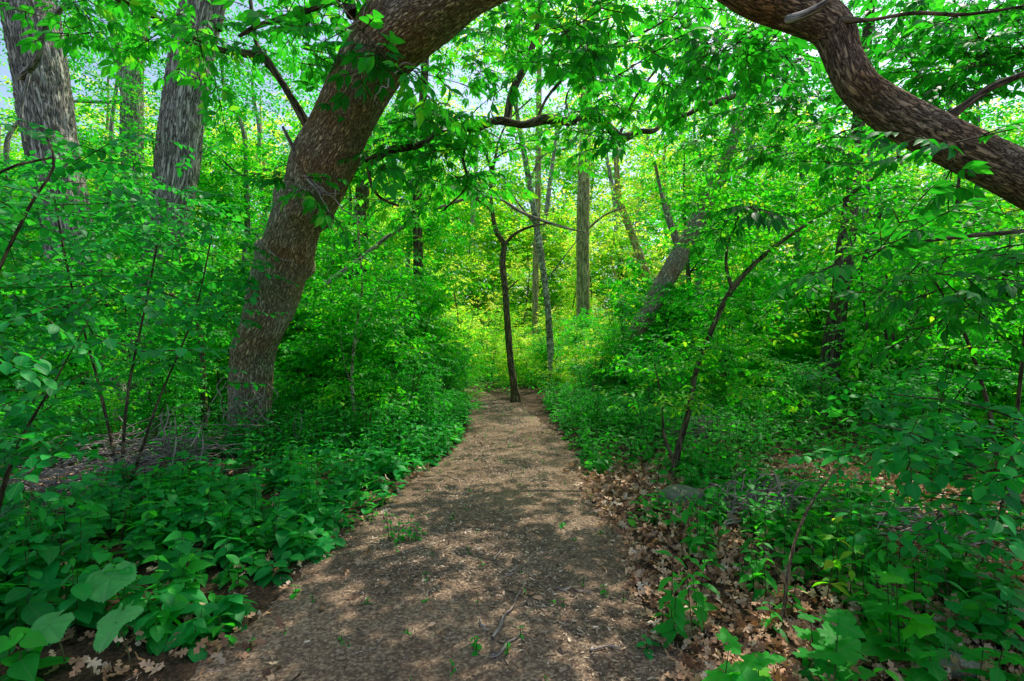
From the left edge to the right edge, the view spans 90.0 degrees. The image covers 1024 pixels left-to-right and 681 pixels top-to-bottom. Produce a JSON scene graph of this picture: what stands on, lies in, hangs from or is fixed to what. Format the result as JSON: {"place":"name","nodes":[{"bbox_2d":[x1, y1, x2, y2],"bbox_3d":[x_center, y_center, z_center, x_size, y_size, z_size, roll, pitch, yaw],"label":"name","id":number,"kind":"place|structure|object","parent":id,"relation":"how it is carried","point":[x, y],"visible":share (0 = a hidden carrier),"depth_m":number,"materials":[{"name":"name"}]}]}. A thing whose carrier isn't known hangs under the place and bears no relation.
{"place":"outdoors","nodes":[
{"label":"outdoors","id":0,"kind":"place"},
{"bbox_2d":[188,372,694,680],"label":"path","id":1,"kind":"structure","parent":0,"point":[327,664],"depth_m":3.14,"materials":[{"name":"brown soil"}]},
{"bbox_2d":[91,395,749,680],"bbox_3d":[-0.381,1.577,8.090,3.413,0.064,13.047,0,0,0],"label":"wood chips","id":2,"kind":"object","parent":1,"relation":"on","point":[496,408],"visible":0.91,"depth_m":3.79,"materials":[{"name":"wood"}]},
{"bbox_2d":[0,347,1023,680],"bbox_3d":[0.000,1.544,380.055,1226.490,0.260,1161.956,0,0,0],"label":"ground","id":3,"kind":"structure","parent":0,"point":[186,665],"depth_m":3.38,"materials":[{"name":"soil"}]},
{"bbox_2d":[0,627,69,680],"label":"broadleaf herb","id":4,"kind":"object","parent":3,"relation":"on","point":[21,664],"visible":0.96,"depth_m":2.29,"materials":[{"name":"green plant"}]},
{"bbox_2d":[25,610,74,669],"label":"grape vine leaf","id":5,"kind":"object","parent":3,"relation":"on","point":[51,628],"visible":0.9,"depth_m":2.40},
{"bbox_2d":[0,385,142,467],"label":"shrub","id":6,"kind":"object","parent":3,"relation":"on","point":[55,408],"visible":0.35,"depth_m":6.66,"materials":[{"name":"green plant"}]},
{"bbox_2d":[0,246,146,423],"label":"shrub","id":7,"kind":"object","parent":3,"relation":"on","point":[4,378],"visible":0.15,"depth_m":8.85,"materials":[{"name":"green plant"}]},
{"bbox_2d":[0,27,149,279],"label":"woodland tree","id":8,"kind":"object","parent":3,"relation":"on","point":[6,154],"visible":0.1,"depth_m":14.68,"materials":[{"name":"green plant"}]},
{"bbox_2d":[4,15,163,312],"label":"woodland tree","id":9,"kind":"object","parent":3,"relation":"on","point":[111,126],"visible":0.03,"depth_m":19.95,"materials":[{"name":"green plant"}]},
{"bbox_2d":[0,289,170,442],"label":"shrub","id":10,"kind":"object","parent":3,"relation":"on","point":[82,367],"visible":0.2,"depth_m":8.07,"materials":[{"name":"green plant"}]},
{"bbox_2d":[0,0,178,422],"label":"furrowed tree","id":11,"kind":"object","parent":3,"relation":"on","point":[41,86],"visible":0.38,"depth_m":9.74,"materials":[{"name":"grey plant"}]},
{"bbox_2d":[0,444,195,516],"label":"brush pile","id":12,"kind":"object","parent":3,"relation":"on","point":[46,481],"visible":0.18,"depth_m":4.88,"materials":[{"name":"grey wood"}]},
{"bbox_2d":[85,560,136,624],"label":"grape vine leaf","id":13,"kind":"object","parent":3,"relation":"on","point":[106,585],"visible":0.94,"depth_m":2.73,"materials":[{"name":"plant"}]},
{"bbox_2d":[58,0,169,305],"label":"slender tree","id":14,"kind":"object","parent":3,"relation":"on","point":[138,111],"visible":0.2,"depth_m":15.74,"materials":[{"name":"green plant"}]},
{"bbox_2d":[0,114,228,535],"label":"overhanging shrub","id":15,"kind":"object","parent":3,"relation":"on","point":[35,460],"visible":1,"depth_m":3.13,"materials":[{"name":"green plant"}]},
{"bbox_2d":[93,600,143,673],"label":"grape vine leaf","id":16,"kind":"object","parent":3,"relation":"on","point":[111,624],"visible":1,"depth_m":2.40,"materials":[{"name":"plant"}]},
{"bbox_2d":[29,117,236,340],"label":"woodland tree","id":17,"kind":"object","parent":3,"relation":"on","point":[137,157],"visible":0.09,"depth_m":13.20,"materials":[{"name":"green plant"}]},
{"bbox_2d":[16,403,267,481],"bbox_3d":[-4.312,1.139,5.987,2.974,0.802,1.564,0,0,0],"label":"brush pile","id":18,"kind":"object","parent":3,"relation":"on","point":[151,460],"visible":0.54,"depth_m":5.87,"materials":[{"name":"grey wood"}]},
{"bbox_2d":[65,358,227,448],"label":"shrub","id":19,"kind":"object","parent":3,"relation":"on","point":[177,376],"visible":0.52,"depth_m":7.45,"materials":[{"name":"green plant"}]},
{"bbox_2d":[0,134,298,480],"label":"leafy shrub","id":20,"kind":"object","parent":3,"relation":"on","point":[126,248],"visible":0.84,"depth_m":5.36,"materials":[{"name":"green plant"}]},
{"bbox_2d":[90,238,241,436],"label":"bent sapling","id":21,"kind":"object","parent":3,"relation":"on","point":[167,292],"visible":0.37,"depth_m":7.87,"materials":[{"name":"green plant"}]},
{"bbox_2d":[69,0,272,383],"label":"woodland tree","id":22,"kind":"object","parent":3,"relation":"on","point":[213,143],"visible":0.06,"depth_m":16.04,"materials":[{"name":"green plant"}]},
{"bbox_2d":[142,553,212,614],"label":"broadleaf herb","id":23,"kind":"object","parent":3,"relation":"on","point":[193,567],"visible":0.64,"depth_m":2.95,"materials":[{"name":"green plant"}]},
{"bbox_2d":[102,226,304,412],"bbox_3d":[-7.214,-0.311,11.793,4.835,4.432,3.686,0,0,-10],"label":"shrub","id":24,"kind":"object","parent":3,"relation":"on","point":[224,235],"visible":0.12,"depth_m":11.28,"materials":[{"name":"green plant"}]},
{"bbox_2d":[154,305,299,427],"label":"shrub","id":25,"kind":"object","parent":3,"relation":"on","point":[223,364],"visible":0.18,"depth_m":9.70,"materials":[{"name":"green plant"}]},
{"bbox_2d":[125,29,340,351],"bbox_3d":[-7.625,-3.491,14.970,6.045,10.405,5.897,0,0,-14],"label":"woodland tree","id":26,"kind":"object","parent":3,"relation":"on","point":[246,204],"visible":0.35,"depth_m":13.76,"materials":[{"name":"green plant"}]},
{"bbox_2d":[120,0,347,408],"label":"furrowed tree","id":27,"kind":"object","parent":3,"relation":"on","point":[179,119],"visible":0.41,"depth_m":10.77,"materials":[{"name":"grey plant"}]},
{"bbox_2d":[0,375,473,655],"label":"ground cover","id":28,"kind":"object","parent":3,"relation":"on","point":[31,582],"visible":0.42,"depth_m":3.85,"materials":[{"name":"green plant"}]},
{"bbox_2d":[151,32,352,328],"bbox_3d":[-11.275,-6.219,23.066,7.903,15.963,7.994,0,0,16],"label":"woodland tree","id":29,"kind":"object","parent":3,"relation":"on","point":[259,142],"visible":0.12,"depth_m":22.74,"materials":[{"name":"green plant"}]},
{"bbox_2d":[191,85,333,306],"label":"woodland tree","id":30,"kind":"object","parent":3,"relation":"on","point":[251,139],"visible":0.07,"depth_m":27.32,"materials":[{"name":"green plant"}]},
{"bbox_2d":[220,367,328,437],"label":"shrub","id":31,"kind":"object","parent":3,"relation":"on","point":[283,386],"visible":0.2,"depth_m":8.24,"materials":[{"name":"green plant"}]},
{"bbox_2d":[198,232,409,409],"bbox_3d":[-4.409,-0.247,11.488,4.625,4.239,3.526,0,0,-36],"label":"shrub","id":32,"kind":"object","parent":3,"relation":"on","point":[298,370],"visible":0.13,"depth_m":11.17,"materials":[{"name":"green plant"}]},
{"bbox_2d":[244,268,415,430],"bbox_3d":[-3.197,0.160,9.611,2.724,3.276,3.574,0,0,30],"label":"shrub","id":33,"kind":"object","parent":3,"relation":"on","point":[312,358],"visible":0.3,"depth_m":9.24,"materials":[{"name":"green plant"}]},
{"bbox_2d":[238,129,429,339],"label":"woodland tree","id":34,"kind":"object","parent":3,"relation":"on","point":[325,241],"visible":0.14,"depth_m":13.03,"materials":[{"name":"green plant"}]},
{"bbox_2d":[276,79,439,353],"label":"bushy tree","id":35,"kind":"object","parent":3,"relation":"on","point":[362,191],"visible":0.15,"depth_m":12.83,"materials":[{"name":"green plant"}]},
{"bbox_2d":[280,191,473,435],"bbox_3d":[-2.142,-0.345,7.994,2.883,3.987,3.187,0,0,-26],"label":"shrub","id":36,"kind":"object","parent":3,"relation":"on","point":[378,307],"visible":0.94,"depth_m":7.95,"materials":[{"name":"green plant"}]},
{"bbox_2d":[322,395,437,445],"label":"shrub","id":37,"kind":"object","parent":3,"relation":"on","point":[387,409],"visible":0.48,"depth_m":7.50,"materials":[{"name":"green plant"}]},
{"bbox_2d":[317,304,456,411],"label":"shrub","id":38,"kind":"object","parent":3,"relation":"on","point":[391,361],"visible":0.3,"depth_m":10.13,"materials":[{"name":"green plant"}]},
{"bbox_2d":[355,356,453,436],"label":"shrub","id":39,"kind":"object","parent":3,"relation":"on","point":[426,377],"visible":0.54,"depth_m":8.60,"materials":[{"name":"green plant"}]},
{"bbox_2d":[334,95,474,323],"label":"woodland tree","id":40,"kind":"object","parent":3,"relation":"on","point":[436,228],"visible":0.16,"depth_m":17.48,"materials":[{"name":"green plant"}]},
{"bbox_2d":[320,255,496,403],"bbox_3d":[-2.406,-0.080,12.188,3.205,3.854,4.204,0,0,43],"label":"shrub","id":41,"kind":"object","parent":3,"relation":"on","point":[439,297],"visible":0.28,"depth_m":11.95,"materials":[{"name":"green plant"}]},
{"bbox_2d":[0,0,832,449],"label":"leaning tree","id":42,"kind":"object","parent":3,"relation":"on","point":[384,48],"visible":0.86,"depth_m":5.65,"materials":[{"name":"green plant"}]},
{"bbox_2d":[389,378,487,423],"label":"shrub","id":43,"kind":"object","parent":3,"relation":"on","point":[444,394],"visible":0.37,"depth_m":9.55,"materials":[{"name":"green plant"}]},
{"bbox_2d":[410,345,485,409],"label":"shrub","id":44,"kind":"object","parent":3,"relation":"on","point":[453,363],"visible":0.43,"depth_m":11.40,"materials":[{"name":"green plant"}]},
{"bbox_2d":[430,303,532,371],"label":"shrub","id":45,"kind":"object","parent":3,"relation":"on","point":[495,321],"visible":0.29,"depth_m":24.37,"materials":[{"name":"green plant"}]},
{"bbox_2d":[443,226,531,362],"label":"woodland tree","id":46,"kind":"object","parent":3,"relation":"on","point":[484,288],"visible":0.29,"depth_m":33.11,"materials":[{"name":"green plant"}]},
{"bbox_2d":[454,326,527,380],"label":"shrub","id":47,"kind":"object","parent":3,"relation":"on","point":[487,357],"visible":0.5,"depth_m":19.89,"materials":[{"name":"green plant"}]},
{"bbox_2d":[405,98,583,402],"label":"forked tree","id":48,"kind":"object","parent":3,"relation":"on","point":[515,396],"visible":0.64,"depth_m":13.30,"materials":[{"name":"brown plant"}]},
{"bbox_2d":[357,0,659,379],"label":"twin tree","id":49,"kind":"object","parent":3,"relation":"on","point":[417,240],"visible":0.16,"depth_m":13.87,"materials":[{"name":"green plant"}]},
{"bbox_2d":[0,362,1023,680],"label":"ground cover","id":50,"kind":"object","parent":3,"relation":"on","point":[782,528],"visible":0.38,"depth_m":4.29,"materials":[{"name":"green plant"}]},
{"bbox_2d":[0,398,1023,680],"bbox_3d":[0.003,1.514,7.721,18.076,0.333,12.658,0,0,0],"label":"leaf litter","id":51,"kind":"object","parent":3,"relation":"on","point":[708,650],"visible":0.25,"depth_m":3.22,"materials":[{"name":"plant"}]},
{"bbox_2d":[0,76,1023,365],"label":"distant woods","id":52,"kind":"object","parent":3,"relation":"on","point":[550,206],"visible":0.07,"depth_m":38.17,"materials":[{"name":"green plant"}]},
{"bbox_2d":[483,336,555,386],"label":"shrub","id":53,"kind":"object","parent":3,"relation":"on","point":[522,358],"visible":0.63,"depth_m":17.23,"materials":[{"name":"green plant"}]},
{"bbox_2d":[484,249,559,352],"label":"woodland tree","id":54,"kind":"object","parent":3,"relation":"on","point":[515,277],"visible":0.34,"depth_m":26.49,"materials":[{"name":"green plant"}]},
{"bbox_2d":[462,2,601,370],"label":"slim tree","id":55,"kind":"object","parent":3,"relation":"on","point":[535,280],"visible":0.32,"depth_m":24.88,"materials":[{"name":"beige plant"}]},
{"bbox_2d":[488,213,575,342],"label":"woodland tree","id":56,"kind":"object","parent":3,"relation":"on","point":[554,252],"visible":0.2,"depth_m":33.68,"materials":[{"name":"green plant"}]},
{"bbox_2d":[452,25,631,389],"bbox_3d":[0.659,-4.219,15.462,6.172,11.892,4.821,0,0,0],"label":"mottled tree","id":57,"kind":"object","parent":3,"relation":"on","point":[545,288],"visible":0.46,"depth_m":15.41,"materials":[{"name":"green plant"}]},
{"bbox_2d":[520,326,574,386],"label":"shrub","id":58,"kind":"object","parent":3,"relation":"on","point":[541,351],"visible":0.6,"depth_m":16.91,"materials":[{"name":"green plant"}]},
{"bbox_2d":[541,308,609,381],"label":"shrub","id":59,"kind":"object","parent":3,"relation":"on","point":[575,337],"visible":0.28,"depth_m":18.28,"materials":[{"name":"green plant"}]},
{"bbox_2d":[543,352,624,409],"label":"shrub","id":60,"kind":"object","parent":3,"relation":"on","point":[582,368],"visible":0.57,"depth_m":11.20,"materials":[{"name":"green plant"}]},
{"bbox_2d":[550,380,635,428],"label":"shrub","id":61,"kind":"object","parent":3,"relation":"on","point":[595,399],"visible":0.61,"depth_m":9.08,"materials":[{"name":"green plant"}]},
{"bbox_2d":[550,210,636,332],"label":"woodland tree","id":62,"kind":"object","parent":3,"relation":"on","point":[591,288],"visible":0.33,"depth_m":28.71,"materials":[{"name":"green plant"}]},
{"bbox_2d":[552,295,649,391],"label":"shrub","id":63,"kind":"object","parent":3,"relation":"on","point":[603,325],"visible":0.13,"depth_m":13.97,"materials":[{"name":"green plant"}]},
{"bbox_2d":[429,0,779,372],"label":"pale tree","id":64,"kind":"object","parent":3,"relation":"on","point":[583,259],"visible":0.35,"depth_m":20.77,"materials":[{"name":"green plant"}]},
{"bbox_2d":[545,20,680,340],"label":"distant tree","id":65,"kind":"object","parent":3,"relation":"on","point":[635,246],"visible":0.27,"depth_m":26.87,"materials":[{"name":"green plant"}]},
{"bbox_2d":[573,200,659,333],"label":"woodland tree","id":66,"kind":"object","parent":3,"relation":"on","point":[610,258],"visible":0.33,"depth_m":32.92,"materials":[{"name":"green plant"}]},
{"bbox_2d":[567,308,674,407],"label":"shrub","id":67,"kind":"object","parent":3,"relation":"on","point":[622,339],"visible":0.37,"depth_m":11.37,"materials":[{"name":"green plant"}]},
{"bbox_2d":[593,385,704,441],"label":"shrub","id":68,"kind":"object","parent":3,"relation":"on","point":[653,414],"visible":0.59,"depth_m":7.92,"materials":[{"name":"green plant"}]},
{"bbox_2d":[590,257,741,401],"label":"shrub","id":69,"kind":"object","parent":3,"relation":"on","point":[672,289],"visible":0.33,"depth_m":11.74,"materials":[{"name":"green plant"}]},
{"bbox_2d":[609,353,722,424],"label":"shrub","id":70,"kind":"object","parent":3,"relation":"on","point":[647,392],"visible":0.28,"depth_m":9.02,"materials":[{"name":"green plant"}]},
{"bbox_2d":[589,93,758,339],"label":"woodland tree","id":71,"kind":"object","parent":3,"relation":"on","point":[637,186],"visible":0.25,"depth_m":26.06,"materials":[{"name":"green plant"}]},
{"bbox_2d":[650,540,719,649],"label":"seedling","id":72,"kind":"object","parent":3,"relation":"on","point":[668,629],"visible":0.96,"depth_m":2.75,"materials":[{"name":"green plant"}]},
{"bbox_2d":[572,22,811,408],"bbox_3d":[3.816,-2.890,11.475,6.667,9.353,4.099,0,0,-33],"label":"slanting tree","id":73,"kind":"object","parent":3,"relation":"on","point":[675,263],"visible":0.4,"depth_m":11.78,"materials":[{"name":"green plant"}]},
{"bbox_2d":[613,97,774,360],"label":"woodland tree","id":74,"kind":"object","parent":3,"relation":"on","point":[664,222],"visible":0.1,"depth_m":17.68,"materials":[{"name":"green plant"}]},
{"bbox_2d":[669,491,729,564],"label":"seedling","id":75,"kind":"object","parent":3,"relation":"on","point":[690,540],"visible":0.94,"depth_m":3.77,"materials":[{"name":"green plant"}]},
{"bbox_2d":[612,127,788,384],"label":"woodland tree","id":76,"kind":"object","parent":3,"relation":"on","point":[695,261],"visible":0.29,"depth_m":14.40,"materials":[{"name":"green plant"}]},
{"bbox_2d":[654,300,800,416],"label":"shrub","id":77,"kind":"object","parent":3,"relation":"on","point":[725,375],"visible":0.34,"depth_m":10.52,"materials":[{"name":"green plant"}]},
{"bbox_2d":[701,627,786,680],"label":"maple seedling","id":78,"kind":"object","parent":3,"relation":"on","point":[752,667],"visible":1,"depth_m":2.18,"materials":[{"name":"green plant"}]},
{"bbox_2d":[678,469,827,525],"bbox_3d":[2.120,1.331,4.396,1.334,0.421,0.671,0,0,16],"label":"brush pile","id":79,"kind":"object","parent":3,"relation":"on","point":[754,497],"visible":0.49,"depth_m":4.37,"materials":[{"name":"grey wood"}]},
{"bbox_2d":[665,36,847,376],"bbox_3d":[9.748,-5.550,20.850,7.194,14.367,7.113,0,0,-12],"label":"woodland tree","id":80,"kind":"object","parent":3,"relation":"on","point":[787,151],"visible":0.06,"depth_m":20.40,"materials":[{"name":"green plant"}]},
{"bbox_2d":[592,126,928,477],"bbox_3d":[3.054,-0.458,6.016,4.336,4.253,2.406,0,0,0],"label":"leaning sapling","id":81,"kind":"object","parent":3,"relation":"on","point":[749,251],"visible":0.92,"depth_m":5.84,"materials":[{"name":"green plant"}]},
{"bbox_2d":[691,247,833,405],"bbox_3d":[5.902,-0.238,12.485,3.526,4.239,4.625,0,0,6],"label":"shrub","id":82,"kind":"object","parent":3,"relation":"on","point":[775,284],"visible":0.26,"depth_m":11.93,"materials":[{"name":"green plant"}]},
{"bbox_2d":[504,0,1023,368],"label":"arching tree","id":83,"kind":"object","parent":3,"relation":"on","point":[889,111],"visible":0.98,"depth_m":3.76,"materials":[{"name":"green plant"}]},
{"bbox_2d":[723,354,855,437],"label":"shrub","id":84,"kind":"object","parent":3,"relation":"on","point":[795,378],"visible":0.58,"depth_m":8.21,"materials":[{"name":"green plant"}]},
{"bbox_2d":[695,60,902,383],"bbox_3d":[7.981,-3.453,15.541,6.045,10.405,5.897,0,0,-22],"label":"woodland tree","id":85,"kind":"object","parent":3,"relation":"on","point":[779,184],"visible":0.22,"depth_m":14.27,"materials":[{"name":"green plant"}]},
{"bbox_2d":[787,486,842,565],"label":"seedling","id":86,"kind":"object","parent":3,"relation":"on","point":[815,530],"visible":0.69,"depth_m":3.48,"materials":[{"name":"green plant"}]},
{"bbox_2d":[611,0,1023,417],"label":"dark tree","id":87,"kind":"object","parent":3,"relation":"on","point":[867,30],"visible":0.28,"depth_m":10.40,"materials":[{"name":"green plant"}]},
{"bbox_2d":[742,220,906,402],"bbox_3d":[8.385,-0.541,13.591,5.466,5.010,4.167,0,0,-17],"label":"shrub","id":88,"kind":"object","parent":3,"relation":"on","point":[814,325],"visible":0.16,"depth_m":13.32,"materials":[{"name":"green plant"}]},
{"bbox_2d":[791,608,876,680],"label":"maple seedling","id":89,"kind":"object","parent":3,"relation":"on","point":[838,641],"visible":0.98,"depth_m":2.29,"materials":[{"name":"green plant"}]},
{"bbox_2d":[811,516,865,606],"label":"seedling","id":90,"kind":"object","parent":3,"relation":"on","point":[837,563],"visible":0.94,"depth_m":2.95,"materials":[{"name":"green plant"}]},
{"bbox_2d":[763,6,966,346],"bbox_3d":[11.553,-4.627,16.581,6.395,12.771,6.322,0,0,18],"label":"woodland tree","id":91,"kind":"object","parent":3,"relation":"on","point":[863,209],"visible":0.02,"depth_m":16.63,"materials":[{"name":"green plant"}]},
{"bbox_2d":[805,303,973,432],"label":"shrub","id":92,"kind":"object","parent":3,"relation":"on","point":[883,340],"visible":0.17,"depth_m":9.00,"materials":[{"name":"green plant"}]},
{"bbox_2d":[857,564,940,666],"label":"maple seedling","id":93,"kind":"object","parent":3,"relation":"on","point":[920,626],"visible":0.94,"depth_m":2.44,"materials":[{"name":"green plant"}]},
{"bbox_2d":[789,235,1020,413],"bbox_3d":[7.986,-0.087,10.399,4.204,3.854,3.205,0,0,12],"label":"shrub","id":94,"kind":"object","parent":3,"relation":"on","point":[857,306],"visible":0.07,"depth_m":10.51,"materials":[{"name":"green plant"}]},
{"bbox_2d":[790,491,1020,568],"bbox_3d":[3.363,1.341,3.889,2.546,0.449,0.922,0,0,0],"label":"brush pile","id":95,"kind":"object","parent":3,"relation":"on","point":[902,529],"visible":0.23,"depth_m":3.90,"materials":[{"name":"wood"}]},
{"bbox_2d":[788,363,1023,569],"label":"glossy shrub","id":96,"kind":"object","parent":3,"relation":"on","point":[1010,479],"visible":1,"depth_m":2.75,"materials":[{"name":"green plant"}]},
{"bbox_2d":[814,38,1007,327],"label":"woodland tree","id":97,"kind":"object","parent":3,"relation":"on","point":[900,181],"visible":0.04,"depth_m":19.68,"materials":[{"name":"green plant"}]},
{"bbox_2d":[804,185,1023,513],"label":"feathery shrub","id":98,"kind":"object","parent":3,"relation":"on","point":[970,227],"visible":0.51,"depth_m":4.52,"materials":[{"name":"green plant"}]},
{"bbox_2d":[822,221,1023,431],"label":"many stemmed shrub","id":99,"kind":"object","parent":3,"relation":"on","point":[872,364],"visible":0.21,"depth_m":8.37,"materials":[{"name":"green plant"}]},
{"bbox_2d":[842,356,1023,468],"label":"shrub","id":100,"kind":"object","parent":3,"relation":"on","point":[914,388],"visible":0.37,"depth_m":6.39,"materials":[{"name":"green plant"}]},
{"bbox_2d":[848,0,1023,267],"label":"woodland tree","id":101,"kind":"object","parent":3,"relation":"on","point":[944,174],"visible":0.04,"depth_m":22.08,"materials":[{"name":"green plant"}]},
{"bbox_2d":[864,294,1023,452],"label":"shrub","id":102,"kind":"object","parent":3,"relation":"on","point":[1008,375],"visible":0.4,"depth_m":7.13,"materials":[{"name":"green plant"}]},
{"bbox_2d":[872,209,1023,443],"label":"shrub","id":103,"kind":"object","parent":3,"relation":"on","point":[1009,399],"visible":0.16,"depth_m":7.99,"materials":[{"name":"green plant"}]},
{"bbox_2d":[897,29,1023,242],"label":"woodland tree","id":104,"kind":"object","parent":3,"relation":"on","point":[923,179],"visible":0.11,"depth_m":15.68,"materials":[{"name":"green plant"}]},
{"bbox_2d":[923,556,1023,652],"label":"seedling","id":105,"kind":"object","parent":3,"relation":"on","point":[1002,624],"visible":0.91,"depth_m":2.59,"materials":[{"name":"green plant"}]},
{"bbox_2d":[0,0,1023,324],"label":"sky","id":106,"kind":"structure","parent":0,"point":[4,70],"materials":[{"name":"white"}]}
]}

